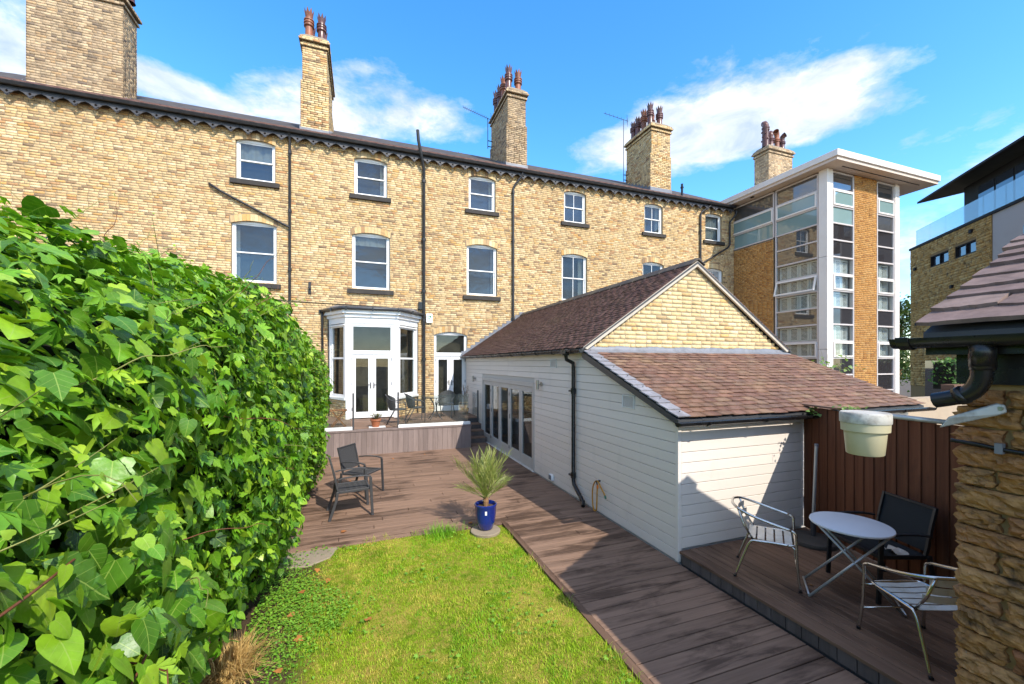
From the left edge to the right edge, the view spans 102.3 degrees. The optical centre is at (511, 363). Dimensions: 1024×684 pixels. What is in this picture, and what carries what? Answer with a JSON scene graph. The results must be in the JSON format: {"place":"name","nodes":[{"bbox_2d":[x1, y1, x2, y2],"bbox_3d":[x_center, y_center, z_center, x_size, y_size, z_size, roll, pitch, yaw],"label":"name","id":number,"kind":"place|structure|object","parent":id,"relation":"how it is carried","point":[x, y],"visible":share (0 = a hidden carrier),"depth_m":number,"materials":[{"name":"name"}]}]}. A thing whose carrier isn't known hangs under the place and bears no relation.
{"place":"outdoors","nodes":[
{"label":"outdoors","id":0,"kind":"place"},
{"bbox_2d":[0,182,341,683],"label":"ivy hedge","id":1,"kind":"object","parent":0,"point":[163,421],"visible":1,"depth_m":1.61,"materials":[{"name":"green plant"}]},
{"bbox_2d":[0,0,795,424],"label":"terrace house","id":2,"kind":"structure","parent":0,"point":[376,248],"depth_m":14.03,"materials":[{"name":"beige brick"}]},
{"bbox_2d":[229,132,279,188],"bbox_3d":[-8.203,-6.480,13.225,1.370,1.690,0.445,0,0,-20],"label":"window","id":3,"kind":"structure","parent":2,"relation":"in","point":[255,160],"depth_m":13.27,"materials":[{"name":"glass"}]},
{"bbox_2d":[230,214,280,288],"bbox_3d":[-8.240,-3.565,13.211,1.530,2.340,0.445,0,0,-20],"label":"window","id":4,"kind":"structure","parent":2,"relation":"in","point":[251,241],"depth_m":13.33,"materials":[{"name":"glass"}]},
{"bbox_2d":[349,151,390,202],"bbox_3d":[-4.947,-6.480,14.410,1.360,1.690,0.445,0,0,-20],"label":"window","id":5,"kind":"structure","parent":2,"relation":"in","point":[370,176],"depth_m":14.50,"materials":[{"name":"glass"}]},
{"bbox_2d":[347,227,393,295],"bbox_3d":[-4.937,-3.565,14.413,1.520,2.340,0.445,0,0,-20],"label":"window","id":6,"kind":"structure","parent":2,"relation":"in","point":[370,252],"depth_m":14.52,"materials":[{"name":"glass"}]},
{"bbox_2d":[319,305,425,419],"bbox_3d":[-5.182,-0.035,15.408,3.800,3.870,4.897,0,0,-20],"label":"bay window","id":7,"kind":"structure","parent":2,"relation":"in","point":[339,316],"depth_m":13.41,"materials":[{"name":"white paint"}]},
{"bbox_2d":[426,314,431,322],"bbox_3d":[-2.996,-1.635,14.927,0.220,0.330,0.074,0,0,-20],"label":"alarm box","id":8,"kind":"object","parent":2,"relation":"attached to","point":[428,318],"visible":1,"depth_m":14.89,"materials":[{"name":"white plastic"}]},
{"bbox_2d":[433,326,467,411],"bbox_3d":[-2.304,0.188,15.351,1.297,3.145,0.253,0,0,-20],"label":"french door","id":9,"kind":"structure","parent":2,"relation":"in","point":[445,330],"depth_m":15.29,"materials":[{"name":"white paint"}]},
{"bbox_2d":[463,106,492,148],"bbox_3d":[-1.522,-10.432,18.164,1.365,1.965,0.500,0,0,6],"label":"television aerial","id":10,"kind":"object","parent":2,"relation":"attached to","point":[487,125],"visible":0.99,"depth_m":18.12,"materials":[{"name":"grey metal"}]},
{"bbox_2d":[465,170,498,216],"bbox_3d":[-1.183,-6.480,15.779,1.330,1.690,0.445,0,0,-20],"label":"window","id":11,"kind":"structure","parent":2,"relation":"in","point":[481,190],"depth_m":15.90,"materials":[{"name":"glass"}]},
{"bbox_2d":[463,239,500,300],"bbox_3d":[-1.193,-3.565,15.776,1.470,2.339,0.445,0,0,-20],"label":"window","id":12,"kind":"structure","parent":2,"relation":"in","point":[481,259],"depth_m":15.92,"materials":[{"name":"glass"}]},
{"bbox_2d":[561,249,587,299],"bbox_3d":[2.525,-3.643,17.170,1.237,2.182,0.368,0,0,-20],"label":"window","id":13,"kind":"structure","parent":2,"relation":"in","point":[573,266],"depth_m":17.28,"materials":[{"name":"glass"}]},
{"bbox_2d":[561,186,589,228],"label":"window","id":14,"kind":"structure","parent":2,"relation":"in","point":[574,203],"depth_m":17.26,"materials":[{"name":"glass"}]},
{"bbox_2d":[604,112,627,181],"bbox_3d":[5.166,-10.809,20.504,1.189,3.618,0.499,0,0,15],"label":"television aerial","id":15,"kind":"object","parent":2,"relation":"attached to","point":[623,142],"visible":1,"depth_m":20.41,"materials":[{"name":"grey metal"}]},
{"bbox_2d":[642,257,664,274],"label":"window","id":16,"kind":"structure","parent":2,"relation":"in","point":[648,267],"depth_m":18.49,"materials":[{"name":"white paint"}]},
{"bbox_2d":[642,199,665,237],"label":"window","id":17,"kind":"structure","parent":2,"relation":"in","point":[652,226],"depth_m":18.56,"materials":[{"name":"glass"}]},
{"bbox_2d":[703,209,724,245],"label":"window","id":18,"kind":"structure","parent":2,"relation":"in","point":[710,219],"depth_m":19.72,"materials":[{"name":"grey glass"}]},
{"bbox_2d":[704,264,723,281],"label":"window","id":19,"kind":"structure","parent":2,"relation":"in","point":[717,268],"depth_m":19.68,"materials":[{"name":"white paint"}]},
{"bbox_2d":[203,525,641,683],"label":"lawn","id":20,"kind":"structure","parent":0,"point":[251,608],"depth_m":3.89,"materials":[{"name":"green plant"}]},
{"bbox_2d":[202,617,288,683],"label":"dried grass clump","id":21,"kind":"object","parent":20,"relation":"on","point":[229,663],"visible":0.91,"depth_m":3.23,"materials":[{"name":"plant"}]},
{"bbox_2d":[273,668,282,672],"bbox_3d":[-1.848,2.435,3.265,0.062,0.007,0.066,0,0,34],"label":"fallen leaf","id":22,"kind":"object","parent":20,"relation":"on","point":[278,670],"visible":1,"depth_m":3.27,"materials":[{"name":"orange plant"}]},
{"bbox_2d":[294,635,302,641],"bbox_3d":[-1.886,2.444,3.656,0.082,0.015,0.070,1,16,17],"label":"fallen leaf","id":23,"kind":"object","parent":20,"relation":"on","point":[298,637],"visible":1,"depth_m":3.66,"materials":[{"name":"orange plant"}]},
{"bbox_2d":[242,545,368,683],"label":"clover","id":24,"kind":"object","parent":20,"relation":"on","point":[298,597],"visible":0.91,"depth_m":4.01,"materials":[{"name":"green plant"}]},
{"bbox_2d":[278,547,337,568],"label":"stone slab","id":25,"kind":"structure","parent":20,"relation":"on","point":[316,556],"depth_m":5.23,"materials":[{"name":"stone"}]},
{"bbox_2d":[421,519,466,540],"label":"edge grass","id":26,"kind":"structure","parent":20,"relation":"on","point":[449,530],"depth_m":5.94,"materials":[{"name":"green plant"}]},
{"bbox_2d":[315,527,631,682],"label":"weeds","id":27,"kind":"object","parent":20,"relation":"on","point":[458,655],"visible":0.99,"depth_m":3.92,"materials":[{"name":"green plant"}]},
{"bbox_2d":[471,525,499,538],"bbox_3d":[-0.391,2.471,6.073,0.440,0.058,0.437,0,0,-20],"label":"concrete pad","id":28,"kind":"object","parent":20,"relation":"on","point":[476,531],"visible":0.67,"depth_m":5.96,"materials":[{"name":"beige concrete"}]},
{"bbox_2d":[449,445,512,530],"bbox_3d":[-0.436,1.804,6.091,0.975,1.267,0.928,0,0,0],"label":"potted palm","id":29,"kind":"object","parent":28,"relation":"on","point":[485,511],"visible":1,"depth_m":6.04,"materials":[{"name":"plant"}]},
{"bbox_2d":[363,523,643,683],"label":"edge blades","id":30,"kind":"object","parent":20,"relation":"on","point":[621,663],"visible":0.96,"depth_m":4.17,"materials":[{"name":"green plant"}]},
{"bbox_2d":[0,0,1023,366],"label":"sky","id":31,"kind":"structure","parent":0,"point":[936,87],"materials":[{"name":"blue"}]},
{"bbox_2d":[884,545,908,554],"bbox_3d":[3.810,1.845,4.085,0.224,0.039,0.186,0,0,-40],"label":"chair armrest","id":32,"kind":"object","parent":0,"point":[898,551],"visible":0.99,"depth_m":4.05,"materials":[{"name":"grey metal"}]},
{"bbox_2d":[899,370,910,396],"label":"ground","id":33,"kind":"structure","parent":0,"point":[904,388],"depth_m":43.70,"materials":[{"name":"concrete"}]},
{"bbox_2d":[288,442,867,683],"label":"garden deck","id":34,"kind":"structure","parent":33,"relation":"on","point":[656,616],"depth_m":5.05,"materials":[{"name":"brown wood"}]},
{"bbox_2d":[326,457,373,521],"bbox_3d":[-2.663,2.004,6.765,0.679,0.904,0.590,0,0,-27],"label":"sling chair","id":35,"kind":"object","parent":34,"relation":"on","point":[349,487],"visible":1,"depth_m":6.66,"materials":[{"name":"grey metal"}]},
{"bbox_2d":[335,443,383,499],"bbox_3d":[-2.859,2.004,7.750,0.679,0.904,0.590,0,0,15],"label":"sling chair","id":36,"kind":"object","parent":34,"relation":"on","point":[348,456],"visible":0.91,"depth_m":7.79,"materials":[{"name":"grey metal"}]},
{"bbox_2d":[319,411,486,457],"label":"raised deck","id":37,"kind":"structure","parent":34,"relation":"on","point":[458,429],"depth_m":11.61,"materials":[{"name":"brown wood"}]},
{"bbox_2d":[330,409,346,427],"bbox_3d":[-4.875,1.544,11.581,0.440,0.485,0.415,0,0,-26],"label":"folding stool","id":38,"kind":"object","parent":37,"relation":"on","point":[338,418],"visible":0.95,"depth_m":11.47,"materials":[{"name":"brown wood"}]},
{"bbox_2d":[332,393,353,429],"bbox_3d":[-5.313,1.284,10.624,2.322,0.980,0.044,0,0,-20],"label":"glass screen","id":39,"kind":"object","parent":37,"relation":"on","point":[352,411],"visible":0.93,"depth_m":10.99,"materials":[{"name":"clear glass"}]},
{"bbox_2d":[385,394,405,424],"bbox_3d":[-3.432,1.347,12.185,0.609,0.879,0.574,0,0,-14],"label":"wicker chair","id":40,"kind":"object","parent":37,"relation":"on","point":[391,402],"visible":0.9,"depth_m":11.99,"materials":[{"name":"grey wicker"}]},
{"bbox_2d":[404,393,425,422],"bbox_3d":[-3.018,1.347,12.713,0.609,0.879,0.574,0,0,-23],"label":"wicker chair","id":41,"kind":"object","parent":37,"relation":"on","point":[410,401],"visible":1,"depth_m":12.51,"materials":[{"name":"grey wicker"}]},
{"bbox_2d":[397,392,448,427],"bbox_3d":[-2.228,1.284,11.746,2.012,0.980,0.044,0,0,-20],"label":"glass screen","id":42,"kind":"object","parent":37,"relation":"on","point":[398,408],"visible":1,"depth_m":11.38,"materials":[{"name":"clear glass"}]},
{"bbox_2d":[425,396,445,419],"bbox_3d":[-2.447,1.427,13.156,0.672,0.719,0.672,0,0,-20],"label":"glass table","id":43,"kind":"object","parent":37,"relation":"on","point":[434,397],"visible":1,"depth_m":13.11,"materials":[{"name":"grey metal"}]},
{"bbox_2d":[436,390,454,417],"bbox_3d":[-2.192,1.347,13.732,0.574,0.879,0.609,0,0,7],"label":"wicker chair","id":44,"kind":"object","parent":37,"relation":"on","point":[449,399],"visible":0.94,"depth_m":13.90,"materials":[{"name":"grey wicker"}]},
{"bbox_2d":[461,386,468,414],"bbox_3d":[-1.652,1.255,14.449,0.348,1.050,0.325,0,0,-20],"label":"potted shrub","id":45,"kind":"object","parent":37,"relation":"on","point":[465,410],"visible":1,"depth_m":14.41,"materials":[{"name":"plant"}]},
{"bbox_2d":[477,390,478,419],"bbox_3d":[-1.229,1.364,13.785,0.044,0.980,0.692,0,0,-20],"label":"glass screen","id":46,"kind":"object","parent":37,"relation":"on","point":[477,404],"visible":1,"depth_m":13.46,"materials":[{"name":"clear glass"}]},
{"bbox_2d":[460,258,936,564],"bbox_3d":[2.356,0.265,10.902,5.115,4.570,11.291,0,0,-20],"label":"garden extension","id":47,"kind":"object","parent":33,"relation":"on","point":[669,411],"visible":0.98,"depth_m":6.80,"materials":[{"name":"white wood"}]},
{"bbox_2d":[482,377,534,472],"bbox_3d":[-0.199,1.454,11.336,0.140,2.048,4.272,0,0,-20],"label":"folding door","id":48,"kind":"structure","parent":47,"relation":"in","point":[519,456],"depth_m":10.92,"materials":[{"name":"white wood"}]},
{"bbox_2d":[536,380,541,388],"bbox_3d":[0.591,0.460,8.905,0.116,0.200,0.152,0,0,-20],"label":"wall light","id":49,"kind":"object","parent":47,"relation":"attached to","point":[537,384],"visible":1,"depth_m":8.90,"materials":[{"name":"metal"}]},
{"bbox_2d":[592,480,606,511],"bbox_3d":[1.424,2.165,6.661,0.087,0.524,0.413,0,0,-20],"label":"garden hose","id":50,"kind":"object","parent":47,"relation":"attached to","point":[596,481],"visible":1,"depth_m":6.69,"materials":[{"name":"yellow rubber"}]},
{"bbox_2d":[806,407,821,416],"bbox_3d":[4.104,0.672,5.614,0.351,0.179,0.231,0,0,-20],"label":"weed","id":51,"kind":"object","parent":47,"relation":"on","point":[818,414],"visible":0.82,"depth_m":5.59,"materials":[{"name":"green plant"}]},
{"bbox_2d":[680,527,959,683],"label":"deck","id":52,"kind":"structure","parent":33,"relation":"on","point":[882,646],"depth_m":3.86,"materials":[{"name":"brown wood"}]},
{"bbox_2d":[731,496,801,593],"bbox_3d":[2.778,1.921,4.534,0.649,0.767,0.602,0,0,32],"label":"aluminium chair","id":53,"kind":"object","parent":52,"relation":"on","point":[751,532],"visible":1,"depth_m":4.46,"materials":[{"name":"metal"}]},
{"bbox_2d":[791,444,839,550],"bbox_3d":[3.879,1.669,5.307,0.544,1.263,0.544,0,0,-20],"label":"parasol stand","id":54,"kind":"object","parent":52,"relation":"on","point":[812,538],"visible":0.73,"depth_m":5.29,"materials":[{"name":"plastic"}]},
{"bbox_2d":[802,511,906,617],"bbox_3d":[3.340,1.941,4.068,0.740,0.734,0.665,0,0,29],"label":"bistro table","id":55,"kind":"object","parent":52,"relation":"on","point":[861,528],"visible":0.98,"depth_m":4.01,"materials":[{"name":"white metal"}]},
{"bbox_2d":[826,491,939,603],"bbox_3d":[3.813,1.854,4.255,0.679,0.904,0.640,0,0,-2],"label":"sling chair","id":56,"kind":"object","parent":52,"relation":"on","point":[910,522],"visible":0.66,"depth_m":4.18,"materials":[{"name":"black fabric"}]},
{"bbox_2d":[800,403,967,597],"bbox_3d":[4.301,1.558,4.453,0.165,1.985,2.861,0,0,-6],"label":"board fence","id":57,"kind":"object","parent":52,"relation":"on","point":[917,462],"visible":0.41,"depth_m":4.56,"materials":[{"name":"brown wood"}]},
{"bbox_2d":[832,404,868,409],"bbox_3d":[4.175,0.552,5.100,0.311,0.077,0.333,0,0,-43],"label":"weed","id":58,"kind":"object","parent":57,"relation":"on","point":[849,407],"visible":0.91,"depth_m":5.09,"materials":[{"name":"green plant"}]},
{"bbox_2d":[856,562,958,680],"bbox_3d":[3.295,1.921,3.272,0.602,0.767,0.649,0,0,-1],"label":"aluminium chair","id":59,"kind":"object","parent":52,"relation":"on","point":[932,596],"visible":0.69,"depth_m":3.23,"materials":[{"name":"metal"}]},
{"bbox_2d":[720,148,940,393],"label":"apartment block","id":60,"kind":"structure","parent":33,"relation":"on","point":[816,261],"depth_m":16.95,"materials":[{"name":"brown brick"}]},
{"bbox_2d":[733,192,774,250],"bbox_3d":[11.101,-6.507,19.162,0.170,2.046,2.380,0,0,-20],"label":"window","id":61,"kind":"structure","parent":60,"relation":"in","point":[754,223],"depth_m":18.92,"materials":[{"name":"glass"}]},
{"bbox_2d":[773,174,819,363],"bbox_3d":[11.802,-2.866,17.135,0.418,9.328,1.810,0,0,-20],"label":"window frame","id":62,"kind":"structure","parent":60,"relation":"in","point":[797,203],"depth_m":17.10,"materials":[{"name":"white metal"}]},
{"bbox_2d":[833,171,853,376],"bbox_3d":[13.073,-2.866,16.390,1.300,9.328,0.260,0,0,-20],"label":"window frame","id":63,"kind":"structure","parent":60,"relation":"in","point":[843,184],"depth_m":16.41,"materials":[{"name":"white metal"}]},
{"bbox_2d":[877,182,893,391],"bbox_3d":[15.577,-2.866,17.301,1.150,9.328,0.260,0,0,-20],"label":"window frame","id":64,"kind":"structure","parent":60,"relation":"in","point":[885,192],"depth_m":17.30,"materials":[{"name":"white metal"}]},
{"bbox_2d":[811,349,857,374],"bbox_3d":[9.921,0.419,12.632,1.958,1.745,1.464,0,0,-20],"label":"shrub","id":65,"kind":"object","parent":33,"relation":"on","point":[850,366],"visible":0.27,"depth_m":12.56,"materials":[{"name":"green plant"}]},
{"bbox_2d":[899,292,910,382],"bbox_3d":[24.025,-0.745,25.827,3.602,7.204,3.783,0,0,14],"label":"tree","id":66,"kind":"object","parent":33,"relation":"on","point":[904,369],"visible":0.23,"depth_m":25.21,"materials":[{"name":"green plant"}]},
{"bbox_2d":[899,327,910,391],"bbox_3d":[29.087,-0.703,31.880,4.362,7.122,4.898,0,0,-20],"label":"tree","id":67,"kind":"object","parent":33,"relation":"on","point":[902,378],"visible":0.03,"depth_m":30.97,"materials":[{"name":"green plant"}]},
{"bbox_2d":[941,384,963,391],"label":"planter wall","id":68,"kind":"structure","parent":33,"relation":"on","point":[945,387],"depth_m":16.29,"materials":[{"name":"brown brick"}]},
{"bbox_2d":[928,357,960,388],"bbox_3d":[20.918,0.371,18.044,7.347,1.512,1.266,0,0,-20],"label":"clipped hedge","id":69,"kind":"object","parent":68,"relation":"on","point":[943,372],"visible":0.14,"depth_m":16.89,"materials":[{"name":"green plant"}]},
{"bbox_2d":[889,234,1023,683],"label":"stone outbuilding","id":70,"kind":"structure","parent":33,"relation":"on","point":[976,324],"depth_m":2.26,"materials":[{"name":"brown stone"}]},
{"bbox_2d":[839,403,1006,456],"bbox_3d":[2.275,0.368,2.278,0.745,0.313,0.237,0,0,26],"label":"tub lamp","id":71,"kind":"object","parent":70,"relation":"attached to","point":[865,433],"visible":1,"depth_m":2.30,"materials":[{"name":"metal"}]},
{"bbox_2d":[909,135,1023,396],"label":"modern house","id":72,"kind":"structure","parent":33,"relation":"on","point":[947,263],"depth_m":20.12,"materials":[{"name":"brown brick"}]},
{"bbox_2d":[931,250,948,266],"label":"window","id":73,"kind":"structure","parent":72,"relation":"in","point":[943,257],"depth_m":21.55,"materials":[{"name":"glass"}]},
{"bbox_2d":[955,239,975,258],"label":"window","id":74,"kind":"structure","parent":72,"relation":"in","point":[969,247],"depth_m":19.77,"materials":[{"name":"glass"}]},
{"bbox_2d":[908,396,962,425],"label":"garden wall","id":75,"kind":"structure","parent":0,"point":[944,413],"depth_m":7.82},
{"bbox_3d":[-3.776,1.774,11.545,0.440,0.011,0.280,0,0,-20],"label":"paving tile","id":76,"kind":"object","parent":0,"visible":0},
{"bbox_2d":[370,413,382,426],"bbox_3d":[-3.791,1.573,11.542,0.355,0.390,0.354,0,0,-1],"label":"potted herb","id":77,"kind":"object","parent":76,"relation":"on","point":[375,420],"visible":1,"depth_m":11.44,"materials":[{"name":"ceramic"}]}
]}

